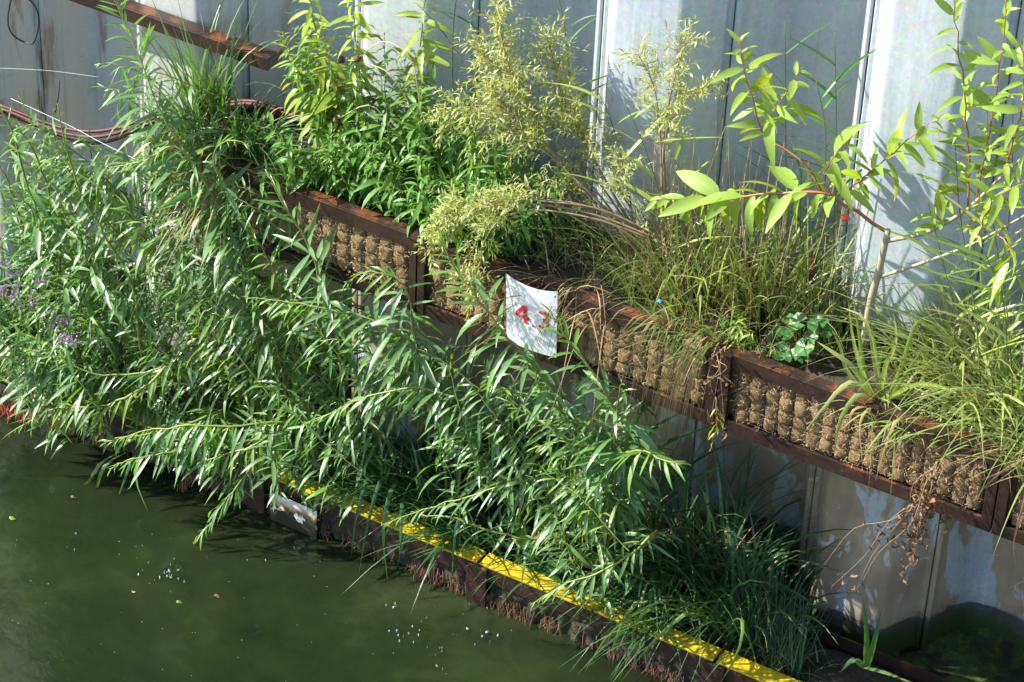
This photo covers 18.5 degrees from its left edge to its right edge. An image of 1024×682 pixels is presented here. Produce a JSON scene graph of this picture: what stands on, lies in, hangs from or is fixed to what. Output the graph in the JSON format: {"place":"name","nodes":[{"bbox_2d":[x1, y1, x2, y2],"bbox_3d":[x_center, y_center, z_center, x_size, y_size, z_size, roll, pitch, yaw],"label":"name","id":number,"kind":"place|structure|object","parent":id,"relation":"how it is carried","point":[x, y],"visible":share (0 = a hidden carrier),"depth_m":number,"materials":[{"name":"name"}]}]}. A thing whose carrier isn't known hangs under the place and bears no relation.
{"place":"outdoors","nodes":[
{"label":"outdoors","id":0,"kind":"place"},
{"bbox_2d":[0,211,60,350],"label":"shade grass","id":1,"kind":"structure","parent":0,"point":[10,314],"depth_m":15.39,"materials":[{"name":"green plant"}]},
{"bbox_2d":[0,252,186,391],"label":"shade grass","id":2,"kind":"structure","parent":0,"point":[121,366],"depth_m":15.10,"materials":[{"name":"green plant"}]},
{"bbox_2d":[0,311,975,681],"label":"water","id":3,"kind":"structure","parent":0,"point":[308,609],"depth_m":14.25,"materials":[{"name":"liquid"}]},
{"bbox_2d":[0,299,82,413],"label":"waterside trough","id":4,"kind":"object","parent":3,"relation":"on","point":[3,385],"visible":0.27,"depth_m":15.30,"materials":[{"name":"brown paint"}]},
{"bbox_2d":[0,400,55,429],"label":"root mat","id":5,"kind":"object","parent":4,"relation":"attached to","point":[11,411],"visible":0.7,"depth_m":15.23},
{"bbox_2d":[0,261,83,357],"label":"purple loosestrife","id":6,"kind":"object","parent":4,"relation":"in","point":[18,282],"visible":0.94,"depth_m":14.53,"materials":[{"name":"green plant"}]},
{"bbox_2d":[0,104,178,456],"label":"osier willow","id":7,"kind":"object","parent":4,"relation":"in","point":[55,379],"visible":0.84,"depth_m":14.65,"materials":[{"name":"green plant"}]},
{"bbox_2d":[39,347,303,504],"bbox_3d":[-1.639,0.479,15.155,1.243,0.485,0.525,21,41,22],"label":"waterside trough","id":8,"kind":"object","parent":3,"relation":"on","point":[115,426],"visible":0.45,"depth_m":14.99,"materials":[{"name":"yellow paint"}]},
{"bbox_2d":[84,436,152,508],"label":"strap grass","id":9,"kind":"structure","parent":8,"relation":"in","point":[104,466],"depth_m":14.79,"materials":[{"name":"green plant"}]},
{"bbox_2d":[7,94,294,430],"bbox_3d":[-1.646,-0.376,14.468,1.587,1.923,0.944,21,41,22],"label":"osier willow","id":10,"kind":"object","parent":8,"relation":"in","point":[113,300],"visible":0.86,"depth_m":14.26,"materials":[{"name":"green plant"}]},
{"bbox_2d":[6,324,312,509],"bbox_3d":[-1.485,0.267,14.724,1.536,0.788,1.080,21,41,22],"label":"osier willow","id":11,"kind":"object","parent":8,"relation":"in","point":[181,374],"visible":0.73,"depth_m":14.52,"materials":[{"name":"green plant"}]},
{"bbox_2d":[177,476,194,491],"bbox_3d":[-1.554,0.759,14.905,0.080,0.287,0.145,10,38,9],"label":"root mat","id":12,"kind":"object","parent":8,"relation":"hanging from","point":[185,482],"visible":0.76,"depth_m":14.85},
{"bbox_2d":[174,380,262,453],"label":"shade grass","id":13,"kind":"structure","parent":8,"relation":"in","point":[217,406],"depth_m":14.79,"materials":[{"name":"green plant"}]},
{"bbox_2d":[89,0,359,472],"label":"osier willow","id":14,"kind":"object","parent":8,"relation":"in","point":[230,247],"visible":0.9,"depth_m":13.82,"materials":[{"name":"green plant"}]},
{"bbox_2d":[16,533,511,669],"bbox_3d":[-1.129,1.085,14.369,2.327,0.024,0.495,14,39,15],"label":"floating debris","id":15,"kind":"object","parent":3,"relation":"on","point":[169,571],"visible":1,"depth_m":14.26,"materials":[{"name":"plastic"}]},
{"bbox_2d":[246,426,526,593],"bbox_3d":[-0.601,0.875,14.702,1.243,0.485,0.526,21,41,22],"label":"waterside trough","id":16,"kind":"object","parent":3,"relation":"on","point":[441,568],"visible":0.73,"depth_m":14.49,"materials":[{"name":"yellow paint"}]},
{"bbox_2d":[114,156,396,549],"bbox_3d":[-1.032,-0.059,14.194,1.313,2.234,1.029,21,41,22],"label":"osier willow","id":17,"kind":"object","parent":16,"relation":"on","point":[281,442],"visible":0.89,"depth_m":14.20,"materials":[{"name":"green plant"}]},
{"bbox_2d":[270,492,316,538],"bbox_3d":[-1.018,0.823,14.623,0.258,0.195,0.010,21,41,22],"label":"waterside plate","id":18,"kind":"object","parent":16,"relation":"attached to","point":[285,511],"visible":0.73,"depth_m":14.61,"materials":[{"name":"metal"}]},
{"bbox_2d":[309,432,421,509],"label":"sedge tuft","id":19,"kind":"object","parent":16,"relation":"in","point":[335,468],"visible":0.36,"depth_m":14.57,"materials":[{"name":"green plant"}]},
{"bbox_2d":[291,408,448,548],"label":"sedge tuft","id":20,"kind":"object","parent":16,"relation":"in","point":[377,479],"visible":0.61,"depth_m":14.46,"materials":[{"name":"green plant"}]},
{"bbox_2d":[351,474,410,580],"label":"strap grass","id":21,"kind":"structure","parent":16,"relation":"in","point":[390,491],"depth_m":14.24,"materials":[{"name":"green plant"}]},
{"bbox_2d":[242,264,521,513],"bbox_3d":[-0.546,0.333,13.822,0.942,1.669,1.022,-19,43,-26],"label":"osier willow","id":22,"kind":"object","parent":16,"relation":"in","point":[386,394],"visible":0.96,"depth_m":13.55,"materials":[{"name":"green plant"}]},
{"bbox_2d":[296,406,516,540],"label":"sedge tuft","id":23,"kind":"object","parent":16,"relation":"on","point":[427,491],"visible":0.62,"depth_m":14.39,"materials":[{"name":"green plant"}]},
{"bbox_2d":[352,455,532,613],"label":"sedge tuft","id":24,"kind":"object","parent":16,"relation":"in","point":[448,531],"visible":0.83,"depth_m":14.24,"materials":[{"name":"green plant"}]},
{"bbox_2d":[0,0,1023,653],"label":"sheet pile wall","id":25,"kind":"structure","parent":3,"relation":"in","point":[958,574],"depth_m":13.68,"materials":[{"name":"metal"}]},
{"bbox_2d":[7,0,39,44],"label":"cable loop","id":26,"kind":"object","parent":25,"relation":"hanging from","point":[31,1],"visible":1,"depth_m":14.74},
{"bbox_2d":[0,106,298,144],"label":"irrigation hose","id":27,"kind":"object","parent":25,"relation":"attached to","point":[121,136],"visible":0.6,"depth_m":14.81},
{"bbox_2d":[2,102,298,138],"bbox_3d":[-1.875,-1.116,14.667,2.099,0.607,0.017,21,41,22],"label":"irrigation hose","id":28,"kind":"object","parent":25,"relation":"attached to","point":[128,128],"visible":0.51,"depth_m":14.77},
{"bbox_2d":[1,99,299,132],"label":"irrigation hose","id":29,"kind":"object","parent":25,"relation":"attached to","point":[101,130],"visible":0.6,"depth_m":14.84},
{"bbox_2d":[69,0,281,70],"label":"beam","id":30,"kind":"structure","parent":25,"relation":"attached to","point":[268,59],"depth_m":14.11,"materials":[{"name":"brown paint"}]},
{"bbox_2d":[149,90,452,311],"bbox_3d":[-0.889,-0.637,14.012,1.406,0.400,0.518,21,41,22],"label":"planter trough","id":31,"kind":"object","parent":25,"relation":"attached to","point":[364,236],"visible":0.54,"depth_m":13.76,"materials":[{"name":"brown paint"}]},
{"bbox_2d":[112,144,254,362],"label":"dry grass tuft","id":32,"kind":"object","parent":31,"relation":"hanging from","point":[201,209],"visible":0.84,"depth_m":13.72,"materials":[{"name":"plant"}]},
{"bbox_2d":[127,82,246,157],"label":"sedge tuft","id":33,"kind":"object","parent":31,"relation":"in","point":[184,129],"visible":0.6,"depth_m":13.95,"materials":[{"name":"green plant"}]},
{"bbox_2d":[107,0,290,139],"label":"sedge tuft","id":34,"kind":"object","parent":31,"relation":"in","point":[210,86],"visible":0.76,"depth_m":13.98,"materials":[{"name":"green plant"}]},
{"bbox_2d":[175,57,315,205],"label":"sedge tuft","id":35,"kind":"object","parent":31,"relation":"in","point":[252,138],"visible":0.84,"depth_m":13.90,"materials":[{"name":"green plant"}]},
{"bbox_2d":[227,129,320,194],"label":"sedge tuft","id":36,"kind":"object","parent":31,"relation":"in","point":[281,166],"visible":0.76,"depth_m":13.74,"materials":[{"name":"green plant"}]},
{"bbox_2d":[262,8,406,200],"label":"leafy herb","id":37,"kind":"object","parent":31,"relation":"in","point":[329,179],"visible":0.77,"depth_m":13.64,"materials":[{"name":"green plant"}]},
{"bbox_2d":[270,0,455,173],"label":"tall herb","id":38,"kind":"object","parent":31,"relation":"in","point":[329,102],"visible":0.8,"depth_m":13.51,"materials":[{"name":"green plant"}]},
{"bbox_2d":[332,41,426,157],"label":"dry flower stem","id":39,"kind":"object","parent":38,"relation":"attached to","point":[342,59],"visible":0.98,"depth_m":13.42,"materials":[{"name":"plant"}]},
{"bbox_2d":[308,32,463,237],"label":"leafy herb","id":40,"kind":"object","parent":31,"relation":"in","point":[367,183],"visible":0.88,"depth_m":13.54,"materials":[{"name":"green plant"}]},
{"bbox_2d":[416,212,768,425],"bbox_3d":[0.340,-0.167,13.476,1.464,0.400,0.519,21,41,22],"label":"planter trough","id":41,"kind":"object","parent":25,"relation":"attached to","point":[438,308],"visible":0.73,"depth_m":13.29,"materials":[{"name":"brown paint"}]},
{"bbox_2d":[351,58,492,250],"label":"leafy herb","id":42,"kind":"object","parent":41,"relation":"in","point":[425,202],"visible":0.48,"depth_m":13.46,"materials":[{"name":"green plant"}]},
{"bbox_2d":[389,100,573,265],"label":"leafy herb","id":43,"kind":"object","parent":41,"relation":"in","point":[492,174],"visible":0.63,"depth_m":13.34,"materials":[{"name":"green plant"}]},
{"bbox_2d":[408,0,606,175],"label":"reed","id":44,"kind":"object","parent":41,"relation":"in","point":[583,96],"visible":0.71,"depth_m":13.25,"materials":[{"name":"green plant"}]},
{"bbox_2d":[428,159,588,261],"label":"leafy herb","id":45,"kind":"object","parent":41,"relation":"in","point":[538,234],"visible":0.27,"depth_m":13.43,"materials":[{"name":"green plant"}]},
{"bbox_2d":[424,259,624,430],"bbox_3d":[0.197,0.034,13.199,0.752,0.556,0.913,-29,47,-34],"label":"grass tuft","id":46,"kind":"object","parent":41,"relation":"on","point":[591,286],"visible":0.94,"depth_m":13.13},
{"bbox_2d":[506,274,557,357],"bbox_3d":[0.080,-0.103,13.277,0.255,0.354,0.019,21,41,22],"label":"number sign","id":47,"kind":"object","parent":41,"relation":"hanging from","point":[527,326],"visible":0.89,"depth_m":13.28,"materials":[{"name":"plastic"}]},
{"bbox_2d":[414,169,655,321],"bbox_3d":[0.061,-0.385,13.157,1.004,0.687,0.426,14,39,14],"label":"feathery willow","id":48,"kind":"object","parent":41,"relation":"in","point":[497,204],"visible":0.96,"depth_m":13.13,"materials":[{"name":"green plant"}]},
{"bbox_2d":[416,0,656,276],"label":"feathery willow","id":49,"kind":"object","parent":41,"relation":"on","point":[513,83],"visible":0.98,"depth_m":13.11,"materials":[{"name":"green plant"}]},
{"bbox_2d":[511,282,577,370],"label":"hanging stems","id":50,"kind":"object","parent":41,"relation":"hanging from","point":[559,295],"visible":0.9,"depth_m":13.20,"materials":[{"name":"brown plant"}]},
{"bbox_2d":[464,229,627,350],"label":"grass tuft","id":51,"kind":"object","parent":41,"relation":"on","point":[549,272],"visible":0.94,"depth_m":13.27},
{"bbox_2d":[484,182,609,271],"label":"grass tuft","id":52,"kind":"object","parent":41,"relation":"on","point":[540,245],"visible":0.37,"depth_m":13.49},
{"bbox_2d":[519,184,648,289],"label":"grass tuft","id":53,"kind":"object","parent":41,"relation":"on","point":[578,234],"visible":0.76,"depth_m":13.45,"materials":[{"name":"plant"}]},
{"bbox_2d":[543,145,660,276],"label":"feathery willow","id":54,"kind":"object","parent":41,"relation":"in","point":[571,187],"visible":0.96,"depth_m":13.13,"materials":[{"name":"green plant"}]},
{"bbox_2d":[574,307,674,421],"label":"hanging stems","id":55,"kind":"object","parent":41,"relation":"hanging from","point":[653,326],"visible":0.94,"depth_m":13.07,"materials":[{"name":"brown plant"}]},
{"bbox_2d":[559,193,709,319],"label":"grass tuft","id":56,"kind":"object","parent":41,"relation":"on","point":[617,250],"visible":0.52,"depth_m":13.33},
{"bbox_2d":[540,82,744,298],"bbox_3d":[0.547,-0.677,13.052,0.934,0.937,0.344,5,38,3],"label":"reed","id":57,"kind":"object","parent":41,"relation":"in","point":[634,146],"visible":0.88,"depth_m":12.96,"materials":[{"name":"green plant"}]},
{"bbox_2d":[532,129,752,301],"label":"wispy stems","id":58,"kind":"object","parent":41,"relation":"in","point":[661,232],"visible":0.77,"depth_m":13.11,"materials":[{"name":"green plant"}]},
{"bbox_2d":[559,205,730,315],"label":"grass tuft","id":59,"kind":"object","parent":41,"relation":"on","point":[630,281],"visible":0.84,"depth_m":13.19,"materials":[{"name":"plant"}]},
{"bbox_2d":[610,11,734,275],"bbox_3d":[0.632,-0.791,12.964,0.574,1.261,0.321,21,41,22],"label":"feathery willow","id":60,"kind":"object","parent":41,"relation":"in","point":[665,120],"visible":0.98,"depth_m":12.76,"materials":[{"name":"green plant"}]},
{"bbox_2d":[628,327,720,464],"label":"hanging stems","id":61,"kind":"object","parent":41,"relation":"hanging from","point":[699,341],"visible":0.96,"depth_m":13.01,"materials":[{"name":"brown plant"}]},
{"bbox_2d":[546,158,810,324],"bbox_3d":[0.793,-0.490,13.138,1.057,0.721,1.070,21,41,22],"label":"grass tuft","id":62,"kind":"object","parent":41,"relation":"on","point":[711,279],"visible":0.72,"depth_m":13.11,"materials":[{"name":"plant"}]},
{"bbox_2d":[595,266,772,375],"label":"grass tuft","id":63,"kind":"object","parent":41,"relation":"on","point":[680,320],"visible":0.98,"depth_m":13.01,"materials":[{"name":"plant"}]},
{"bbox_2d":[560,166,834,327],"bbox_3d":[0.702,-0.383,13.116,1.145,0.573,0.971,21,41,22],"label":"grass tuft","id":64,"kind":"object","parent":41,"relation":"on","point":[697,281],"visible":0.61,"depth_m":13.17,"materials":[{"name":"plant"}]},
{"bbox_2d":[633,117,849,336],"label":"straw culms","id":65,"kind":"object","parent":41,"relation":"in","point":[744,236],"visible":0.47,"depth_m":13.05,"materials":[{"name":"plant"}]},
{"bbox_2d":[628,170,874,344],"bbox_3d":[0.988,-0.408,13.078,1.189,0.680,1.375,0,38,-3],"label":"grass tuft","id":66,"kind":"object","parent":41,"relation":"on","point":[743,297],"visible":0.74,"depth_m":13.12,"materials":[{"name":"plant"}]},
{"bbox_2d":[645,148,886,348],"bbox_3d":[1.052,-0.374,12.959,1.040,0.773,0.985,-25,45,-31],"label":"grass tuft","id":67,"kind":"object","parent":41,"relation":"in","point":[783,285],"visible":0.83,"depth_m":13.03,"materials":[{"name":"plant"}]},
{"bbox_2d":[714,297,1023,531],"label":"planter trough","id":68,"kind":"object","parent":25,"relation":"attached to","point":[767,401],"visible":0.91,"depth_m":12.84,"materials":[{"name":"brown paint"}]},
{"bbox_2d":[690,346,734,440],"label":"dead plant","id":69,"kind":"object","parent":68,"relation":"hanging from","point":[709,380],"visible":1,"depth_m":12.89,"materials":[{"name":"brown plant"}]},
{"bbox_2d":[707,397,724,451],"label":"green sprig","id":70,"kind":"object","parent":69,"relation":"hanging from","point":[717,429],"visible":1,"depth_m":12.98,"materials":[{"name":"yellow plant"}]},
{"bbox_2d":[710,313,780,363],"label":"weedy herb","id":71,"kind":"object","parent":68,"relation":"in","point":[744,344],"visible":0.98,"depth_m":12.93,"materials":[{"name":"green plant"}]},
{"bbox_2d":[655,187,913,367],"bbox_3d":[1.222,-0.343,13.060,1.230,0.617,1.402,21,41,22],"label":"grass tuft","id":72,"kind":"object","parent":68,"relation":"on","point":[827,272],"visible":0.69,"depth_m":13.04,"materials":[{"name":"plant"}]},
{"bbox_2d":[770,312,833,363],"bbox_3d":[1.187,-0.015,12.903,0.243,0.206,0.187,21,41,22],"label":"marsh marigold","id":73,"kind":"object","parent":68,"relation":"on","point":[799,351],"visible":0.99,"depth_m":12.90,"materials":[{"name":"green plant"}]},
{"bbox_2d":[730,20,875,298],"bbox_3d":[1.218,-0.706,12.844,0.716,1.293,0.378,4,38,1],"label":"reed","id":74,"kind":"object","parent":68,"relation":"on","point":[838,78],"visible":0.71,"depth_m":12.79,"materials":[{"name":"green plant"}]},
{"bbox_2d":[734,250,897,355],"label":"grass tuft","id":75,"kind":"object","parent":68,"relation":"on","point":[847,329],"visible":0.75,"depth_m":13.02,"materials":[{"name":"plant"}]},
{"bbox_2d":[804,249,829,337],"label":"stem","id":76,"kind":"object","parent":68,"relation":"in","point":[811,277],"visible":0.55,"depth_m":13.04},
{"bbox_2d":[645,0,1023,348],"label":"broad leaved willow","id":77,"kind":"object","parent":68,"relation":"in","point":[715,197],"visible":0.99,"depth_m":12.28,"materials":[{"name":"green plant"}]},
{"bbox_2d":[837,207,849,221],"bbox_3d":[1.308,-0.522,12.406,0.044,0.107,0.064,-25,45,-31],"label":"rose hip","id":78,"kind":"object","parent":77,"relation":"hanging from","point":[845,217],"visible":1,"depth_m":12.41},
{"bbox_2d":[824,497,920,596],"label":"dead plant","id":79,"kind":"object","parent":68,"relation":"hanging from","point":[890,546],"visible":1,"depth_m":12.77,"materials":[{"name":"brown plant"}]},
{"bbox_2d":[848,406,902,479],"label":"withered blades","id":80,"kind":"object","parent":68,"relation":"hanging from","point":[863,415],"visible":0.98,"depth_m":12.64,"materials":[{"name":"beige plant"}]},
{"bbox_2d":[801,361,952,495],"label":"grass tuft","id":81,"kind":"object","parent":68,"relation":"on","point":[890,422],"visible":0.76,"depth_m":12.65,"materials":[{"name":"plant"}]},
{"bbox_2d":[805,299,972,447],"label":"iris","id":82,"kind":"object","parent":68,"relation":"in","point":[868,389],"visible":0.98,"depth_m":12.66,"materials":[{"name":"green plant"}]},
{"bbox_2d":[874,461,951,584],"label":"dead plant","id":83,"kind":"object","parent":68,"relation":"hanging from","point":[928,486],"visible":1,"depth_m":12.64,"materials":[{"name":"brown plant"}]},
{"bbox_2d":[803,243,1023,464],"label":"grass tuft","id":84,"kind":"object","parent":68,"relation":"on","point":[940,376],"visible":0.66,"depth_m":12.73,"materials":[{"name":"plant"}]},
{"bbox_2d":[820,266,1018,412],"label":"grass tuft","id":85,"kind":"object","parent":68,"relation":"on","point":[881,348],"visible":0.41,"depth_m":12.87,"materials":[{"name":"plant"}]},
{"bbox_2d":[839,259,1023,476],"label":"grass tuft","id":86,"kind":"object","parent":68,"relation":"on","point":[1004,375],"visible":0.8,"depth_m":12.55,"materials":[{"name":"plant"}]},
{"bbox_2d":[862,364,1020,488],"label":"grass tuft","id":87,"kind":"object","parent":68,"relation":"on","point":[957,416],"visible":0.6,"depth_m":12.58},
{"bbox_2d":[872,95,1023,415],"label":"reed","id":88,"kind":"object","parent":68,"relation":"in","point":[968,278],"visible":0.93,"depth_m":12.29,"materials":[{"name":"green plant"}]},
{"bbox_2d":[991,443,1023,545],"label":"planter trough","id":89,"kind":"object","parent":25,"relation":"attached to","point":[1006,496],"visible":0.84,"depth_m":12.57,"materials":[{"name":"brown paint"}]},
{"bbox_2d":[894,334,1023,559],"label":"grass tuft","id":90,"kind":"object","parent":89,"relation":"in","point":[997,427],"visible":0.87,"depth_m":12.42,"materials":[{"name":"plant"}]},
{"bbox_2d":[963,456,1023,588],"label":"withered blades","id":91,"kind":"object","parent":90,"relation":"hanging from","point":[1009,466],"visible":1,"depth_m":12.35,"materials":[{"name":"beige plant"}]},
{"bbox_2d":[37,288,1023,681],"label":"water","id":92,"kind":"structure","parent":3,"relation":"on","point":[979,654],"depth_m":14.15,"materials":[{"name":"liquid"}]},
{"bbox_2d":[466,510,741,681],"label":"waterside trough","id":93,"kind":"object","parent":3,"relation":"on","point":[516,603],"visible":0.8,"depth_m":14.07,"materials":[{"name":"yellow paint"}]},
{"bbox_2d":[451,518,538,597],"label":"strap grass","id":94,"kind":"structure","parent":93,"relation":"in","point":[526,551],"depth_m":14.08,"materials":[{"name":"green plant"}]},
{"bbox_2d":[381,222,653,567],"bbox_3d":[0.107,0.350,13.540,1.170,2.037,0.793,21,41,22],"label":"osier willow","id":95,"kind":"object","parent":93,"relation":"in","point":[562,404],"visible":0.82,"depth_m":13.49,"materials":[{"name":"green plant"}]},
{"bbox_2d":[457,518,578,609],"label":"sedge tuft","id":96,"kind":"object","parent":93,"relation":"in","point":[538,557],"visible":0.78,"depth_m":14.15,"materials":[{"name":"green plant"}]},
{"bbox_2d":[487,516,569,581],"bbox_3d":[0.082,0.903,14.230,0.475,0.198,0.146,31,46,32],"label":"marsh marigold","id":97,"kind":"object","parent":93,"relation":"in","point":[517,532],"visible":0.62,"depth_m":14.22,"materials":[{"name":"green plant"}]},
{"bbox_2d":[523,553,651,641],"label":"sedge tuft","id":98,"kind":"object","parent":93,"relation":"in","point":[617,597],"visible":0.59,"depth_m":14.02,"materials":[{"name":"green plant"}]},
{"bbox_2d":[490,302,691,619],"bbox_3d":[0.337,0.545,13.446,1.131,1.856,0.697,21,41,22],"label":"osier willow","id":99,"kind":"object","parent":93,"relation":"in","point":[600,476],"visible":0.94,"depth_m":13.36,"materials":[{"name":"green plant"}]},
{"bbox_2d":[549,558,698,681],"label":"sedge tuft","id":100,"kind":"object","parent":93,"relation":"in","point":[641,641],"visible":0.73,"depth_m":13.83,"materials":[{"name":"green plant"}]},
{"bbox_2d":[586,599,743,680],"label":"strap grass","id":101,"kind":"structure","parent":93,"relation":"in","point":[626,617],"depth_m":13.69,"materials":[{"name":"plant"}]},
{"bbox_2d":[474,407,862,681],"bbox_3d":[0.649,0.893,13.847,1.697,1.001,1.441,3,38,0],"label":"tall grass","id":102,"kind":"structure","parent":93,"relation":"in","point":[683,547],"depth_m":13.92,"materials":[{"name":"green plant"}]},
{"bbox_2d":[701,606,953,681],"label":"waterside trough","id":103,"kind":"object","parent":3,"relation":"on","point":[746,671],"visible":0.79,"depth_m":13.80,"materials":[{"name":"yellow paint"}]},
{"bbox_2d":[689,521,831,681],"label":"rush tuft","id":104,"kind":"object","parent":103,"relation":"in","point":[746,618],"visible":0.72,"depth_m":13.78,"materials":[{"name":"green plant"}]},
{"bbox_2d":[736,575,845,681],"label":"rush tuft","id":105,"kind":"object","parent":103,"relation":"in","point":[795,649],"visible":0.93,"depth_m":13.71,"materials":[{"name":"green plant"}]},
{"bbox_2d":[841,601,909,681],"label":"iris","id":106,"kind":"object","parent":103,"relation":"in","point":[868,655],"visible":1,"depth_m":13.48,"materials":[{"name":"green plant"}]},
{"bbox_2d":[565,402,743,555],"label":"reed","id":107,"kind":"object","parent":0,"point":[634,420],"visible":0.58,"depth_m":13.44,"materials":[{"name":"green plant"}]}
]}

